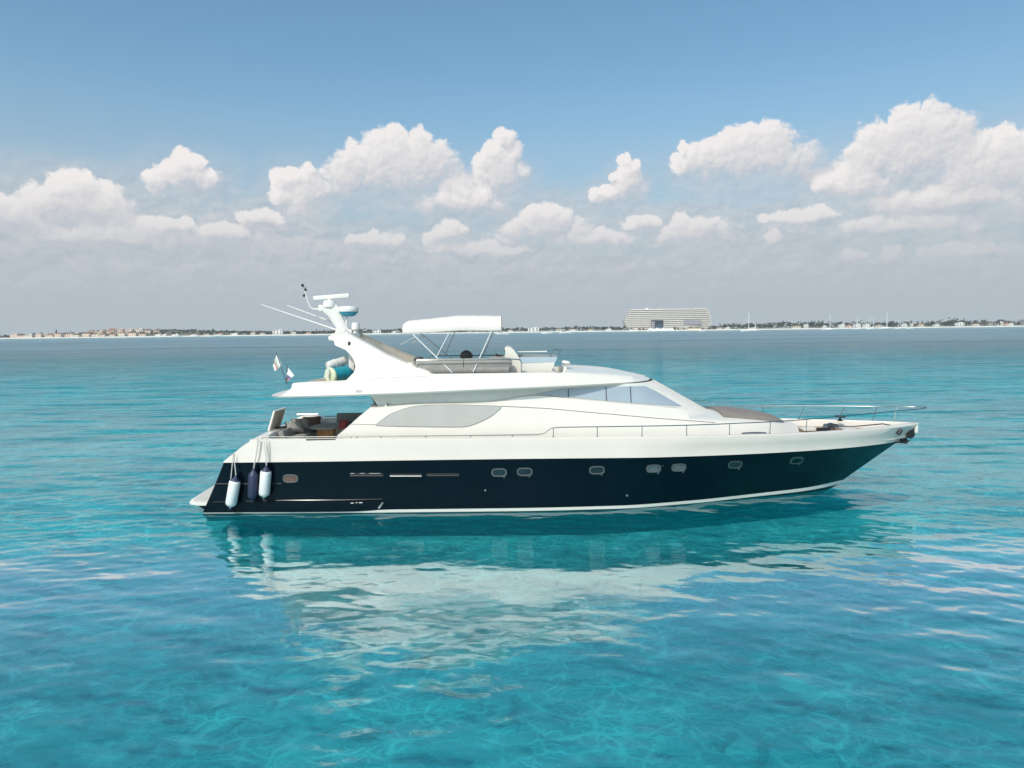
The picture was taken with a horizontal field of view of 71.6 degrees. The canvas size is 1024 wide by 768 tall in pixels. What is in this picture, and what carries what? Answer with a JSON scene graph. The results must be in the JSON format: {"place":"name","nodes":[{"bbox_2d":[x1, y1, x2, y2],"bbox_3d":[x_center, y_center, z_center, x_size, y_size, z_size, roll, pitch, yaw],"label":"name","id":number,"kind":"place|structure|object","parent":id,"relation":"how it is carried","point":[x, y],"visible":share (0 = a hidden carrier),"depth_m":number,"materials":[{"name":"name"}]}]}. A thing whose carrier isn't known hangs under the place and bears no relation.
{"place":"outdoors","nodes":[
{"label":"outdoors","id":0,"kind":"place"},
{"bbox_2d":[0,145,193,318],"bbox_3d":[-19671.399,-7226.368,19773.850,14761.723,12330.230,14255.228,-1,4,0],"label":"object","id":1,"kind":"structure","parent":0,"point":[76,242],"depth_m":25664.28,"materials":[{"name":"white"}]},
{"bbox_2d":[186,123,397,318],"bbox_3d":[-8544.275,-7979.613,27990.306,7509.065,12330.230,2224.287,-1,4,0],"label":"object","id":2,"kind":"structure","parent":0,"point":[279,247],"depth_m":28390.21,"materials":[{"name":"white"}]},
{"bbox_2d":[394,123,560,317],"bbox_3d":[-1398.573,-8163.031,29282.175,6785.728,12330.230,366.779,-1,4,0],"label":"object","id":3,"kind":"structure","parent":0,"point":[451,262],"depth_m":29527.26,"materials":[{"name":"white"}]},
{"bbox_2d":[0,328,1023,767],"bbox_3d":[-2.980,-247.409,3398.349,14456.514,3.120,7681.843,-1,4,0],"label":"seabed","id":4,"kind":"structure","parent":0,"point":[478,666],"depth_m":18.63,"materials":[{"name":"teal liquid"}]},
{"bbox_2d":[0,327,1023,669],"bbox_3d":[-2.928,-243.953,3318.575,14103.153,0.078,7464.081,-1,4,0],"label":"water","id":5,"kind":"structure","parent":0,"point":[12,569],"depth_m":18.35,"materials":[{"name":"teal liquid"}]},
{"bbox_2d":[495,332,508,334],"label":"motorboat","id":6,"kind":"object","parent":5,"relation":"on","point":[500,333],"visible":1,"depth_m":1095.09,"materials":[{"name":"white"}]},
{"bbox_2d":[189,284,926,520],"bbox_3d":[2.086,0.595,26.572,26.877,8.870,6.090,-1,4,0],"label":"motor yacht","id":7,"kind":"object","parent":5,"relation":"on","point":[511,433],"visible":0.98,"depth_m":24.23,"materials":[{"name":"blue paint"}]},
{"bbox_2d":[225,453,239,509],"bbox_3d":[-9.357,3.278,23.770,0.510,1.922,0.388,-1,4,0],"label":"fender","id":8,"kind":"object","parent":7,"relation":"hanging from","point":[232,492],"visible":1,"depth_m":23.66,"materials":[{"name":"white rubber"}]},
{"bbox_2d":[248,439,258,502],"bbox_3d":[-8.661,2.904,23.719,0.429,2.169,0.329,2,5,36],"label":"fender","id":9,"kind":"object","parent":7,"relation":"hanging from","point":[253,476],"visible":1,"depth_m":23.64,"materials":[{"name":"blue rubber"}]},
{"bbox_2d":[259,439,270,499],"bbox_3d":[-8.255,2.861,23.689,0.464,2.079,0.360,2,5,29],"label":"fender","id":10,"kind":"object","parent":7,"relation":"hanging from","point":[265,482],"visible":1,"depth_m":23.59,"materials":[{"name":"white rubber"}]},
{"bbox_2d":[273,352,285,380],"bbox_3d":[-8.362,-0.575,25.570,0.511,1.166,0.118,-1,4,0],"label":"flag","id":11,"kind":"object","parent":7,"relation":"attached to","point":[277,364],"visible":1,"depth_m":25.56,"materials":[{"name":"white fabric"}]},
{"bbox_2d":[286,366,293,383],"bbox_3d":[-7.822,-0.324,24.988,0.295,0.649,0.118,-1,4,0],"label":"flag","id":12,"kind":"object","parent":7,"relation":"attached to","point":[289,375],"visible":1,"depth_m":24.99,"materials":[{"name":"white fabric"}]},
{"bbox_2d":[284,421,303,431],"bbox_3d":[-7.887,1.562,25.733,0.620,0.387,0.370,-4,5,-35],"label":"cushion","id":13,"kind":"object","parent":7,"relation":"on","point":[297,426],"visible":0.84,"depth_m":25.64,"materials":[{"name":"grey fabric"}]},
{"bbox_2d":[290,418,309,429],"bbox_3d":[-7.848,1.487,26.329,0.660,0.436,0.375,-3,5,-25],"label":"cushion","id":14,"kind":"object","parent":7,"relation":"on","point":[305,423],"visible":0.62,"depth_m":26.27,"materials":[{"name":"grey fabric"}]},
{"bbox_2d":[302,416,320,425],"bbox_3d":[-7.760,1.489,27.533,0.700,0.461,0.297,-2,4,-15],"label":"cushion","id":15,"kind":"object","parent":7,"relation":"on","point":[314,420],"visible":0.38,"depth_m":27.46,"materials":[{"name":"grey fabric"}]},
{"bbox_2d":[308,424,338,437],"bbox_3d":[-6.928,1.845,26.558,1.351,0.575,1.351,-1,4,0],"label":"cockpit table","id":16,"kind":"object","parent":7,"relation":"on","point":[326,429],"visible":0.72,"depth_m":26.18,"materials":[{"name":"grey wood"}]},
{"bbox_2d":[326,356,348,367],"bbox_3d":[-6.239,-0.603,25.413,0.328,0.774,0.881,3,6,42],"label":"canister","id":17,"kind":"object","parent":7,"relation":"on","point":[338,362],"visible":0.88,"depth_m":25.28,"materials":[{"name":"plastic"}]},
{"bbox_2d":[325,366,353,380],"bbox_3d":[-6.045,-0.335,25.278,0.595,0.615,1.409,2,5,35],"label":"water float","id":18,"kind":"object","parent":7,"relation":"on","point":[339,373],"visible":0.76,"depth_m":24.91,"materials":[{"name":"teal plastic"}]},
{"bbox_2d":[348,354,355,369],"bbox_3d":[-5.729,-0.783,25.558,0.220,0.600,0.500,-1,4,0],"label":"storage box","id":19,"kind":"object","parent":18,"relation":"on","point":[352,366],"visible":0.42,"depth_m":25.32,"materials":[{"name":"plastic"}]},
{"bbox_2d":[338,419,347,428],"bbox_3d":[-6.195,1.486,26.030,0.360,0.355,0.244,2,5,30],"label":"cushion","id":20,"kind":"object","parent":7,"relation":"on","point":[342,424],"visible":0.92,"depth_m":25.94,"materials":[{"name":"red fabric"}]},
{"bbox_2d":[376,405,500,426],"bbox_3d":[-2.508,1.100,24.324,4.299,0.774,0.132,-1,4,0],"label":"salon window","id":21,"kind":"structure","parent":7,"relation":"in","point":[422,415],"depth_m":24.32,"materials":[{"name":"grey glass"}]},
{"bbox_2d":[536,386,680,405],"bbox_3d":[3.458,0.473,24.747,5.255,0.763,0.339,-1,4,-7],"label":"pilothouse window","id":22,"kind":"structure","parent":7,"relation":"in","point":[631,394],"depth_m":24.69,"materials":[{"name":"grey"}]},
{"bbox_2d":[741,319,758,331],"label":"sailboat","id":23,"kind":"object","parent":5,"relation":"on","point":[748,330],"visible":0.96,"depth_m":1124.96,"materials":[{"name":"white"}]},
{"bbox_2d":[822,315,835,330],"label":"sailboat","id":24,"kind":"object","parent":5,"relation":"on","point":[827,328],"visible":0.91,"depth_m":1204.74,"materials":[{"name":"white"}]},
{"bbox_2d":[877,325,893,329],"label":"sailboat","id":25,"kind":"object","parent":5,"relation":"on","point":[884,328],"visible":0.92,"depth_m":1293.79,"materials":[{"name":"white"}]},
{"bbox_2d":[0,325,1023,337],"bbox_3d":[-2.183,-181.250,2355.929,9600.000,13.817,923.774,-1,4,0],"label":"land","id":26,"kind":"structure","parent":0,"point":[181,334],"depth_m":1963.01,"materials":[{"name":"green plant"}]},
{"bbox_2d":[10,334,19,337],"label":"villa","id":27,"kind":"object","parent":26,"relation":"on","point":[13,335],"visible":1,"depth_m":1944.88,"materials":[{"name":"grey"}]},
{"bbox_2d":[35,333,43,336],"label":"villa","id":28,"kind":"object","parent":26,"relation":"on","point":[39,335],"visible":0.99,"depth_m":1936.02,"materials":[{"name":"grey"}]},
{"bbox_2d":[54,332,63,336],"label":"villa","id":29,"kind":"object","parent":26,"relation":"on","point":[59,334],"visible":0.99,"depth_m":1928.09,"materials":[{"name":"tile"}]},
{"bbox_2d":[71,333,81,336],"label":"villa","id":30,"kind":"object","parent":26,"relation":"on","point":[76,335],"visible":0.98,"depth_m":1925.01,"materials":[{"name":"grey"}]},
{"bbox_2d":[82,332,91,336],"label":"villa","id":31,"kind":"object","parent":26,"relation":"on","point":[86,334],"visible":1,"depth_m":1926.16,"materials":[{"name":"grey"}]},
{"bbox_2d":[118,332,126,335],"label":"villa","id":32,"kind":"object","parent":26,"relation":"on","point":[122,333],"visible":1,"depth_m":1929.55,"materials":[{"name":"tile"}]},
{"bbox_2d":[128,331,138,335],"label":"villa","id":33,"kind":"object","parent":26,"relation":"on","point":[133,333],"visible":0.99,"depth_m":1927.35,"materials":[{"name":"grey"}]},
{"bbox_2d":[273,330,283,333],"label":"shore house","id":34,"kind":"structure","parent":26,"relation":"on","point":[278,331],"depth_m":1937.21,"materials":[{"name":"grey"}]},
{"bbox_2d":[1,317,1021,336],"bbox_3d":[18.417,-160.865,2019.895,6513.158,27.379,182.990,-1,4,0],"label":"shore woods","id":35,"kind":"object","parent":26,"relation":"on","point":[517,328],"visible":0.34,"depth_m":1992.29,"materials":[{"name":"green plant"}]},
{"bbox_2d":[528,327,538,330],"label":"shore house","id":36,"kind":"structure","parent":26,"relation":"on","point":[533,329],"depth_m":1959.08,"materials":[{"name":"grey"}]},
{"bbox_2d":[622,307,710,329],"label":"hotel","id":37,"kind":"structure","parent":26,"relation":"on","point":[660,318],"depth_m":1938.33,"materials":[{"name":"beige concrete"}]},
{"bbox_2d":[954,322,963,325],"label":"shore house","id":38,"kind":"structure","parent":26,"relation":"on","point":[959,324],"depth_m":1938.69,"materials":[{"name":"grey"}]},
{"bbox_2d":[980,319,987,325],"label":"broadleaf tree","id":39,"kind":"object","parent":26,"relation":"on","point":[983,321],"visible":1,"depth_m":1934.53,"materials":[{"name":"green plant"}]},
{"bbox_2d":[982,321,992,325],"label":"shore house","id":40,"kind":"structure","parent":26,"relation":"on","point":[990,323],"depth_m":1941.54,"materials":[{"name":"grey"}]},
{"bbox_2d":[3,326,1023,339],"bbox_3d":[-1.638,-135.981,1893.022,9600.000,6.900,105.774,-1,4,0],"label":"beach","id":41,"kind":"structure","parent":0,"point":[391,334],"depth_m":1893.12,"materials":[{"name":"beige sand"}]},
{"bbox_2d":[648,328,673,330],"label":"beach pavilion","id":42,"kind":"structure","parent":41,"relation":"on","point":[652,329],"depth_m":1917.65,"materials":[{"name":"white"}]},
{"bbox_2d":[687,327,700,329],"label":"beach pavilion","id":43,"kind":"structure","parent":41,"relation":"on","point":[692,328],"depth_m":1913.82,"materials":[{"name":"white"}]},
{"bbox_2d":[560,123,744,315],"bbox_3d":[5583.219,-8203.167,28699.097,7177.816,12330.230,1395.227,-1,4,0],"label":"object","id":44,"kind":"structure","parent":0,"point":[699,263],"depth_m":29052.87,"materials":[{"name":"white"}]},
{"bbox_2d":[743,94,1023,312],"bbox_3d":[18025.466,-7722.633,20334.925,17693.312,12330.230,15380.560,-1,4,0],"label":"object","id":45,"kind":"structure","parent":0,"point":[855,229],"depth_m":26062.36,"materials":[{"name":"white"}]}
]}

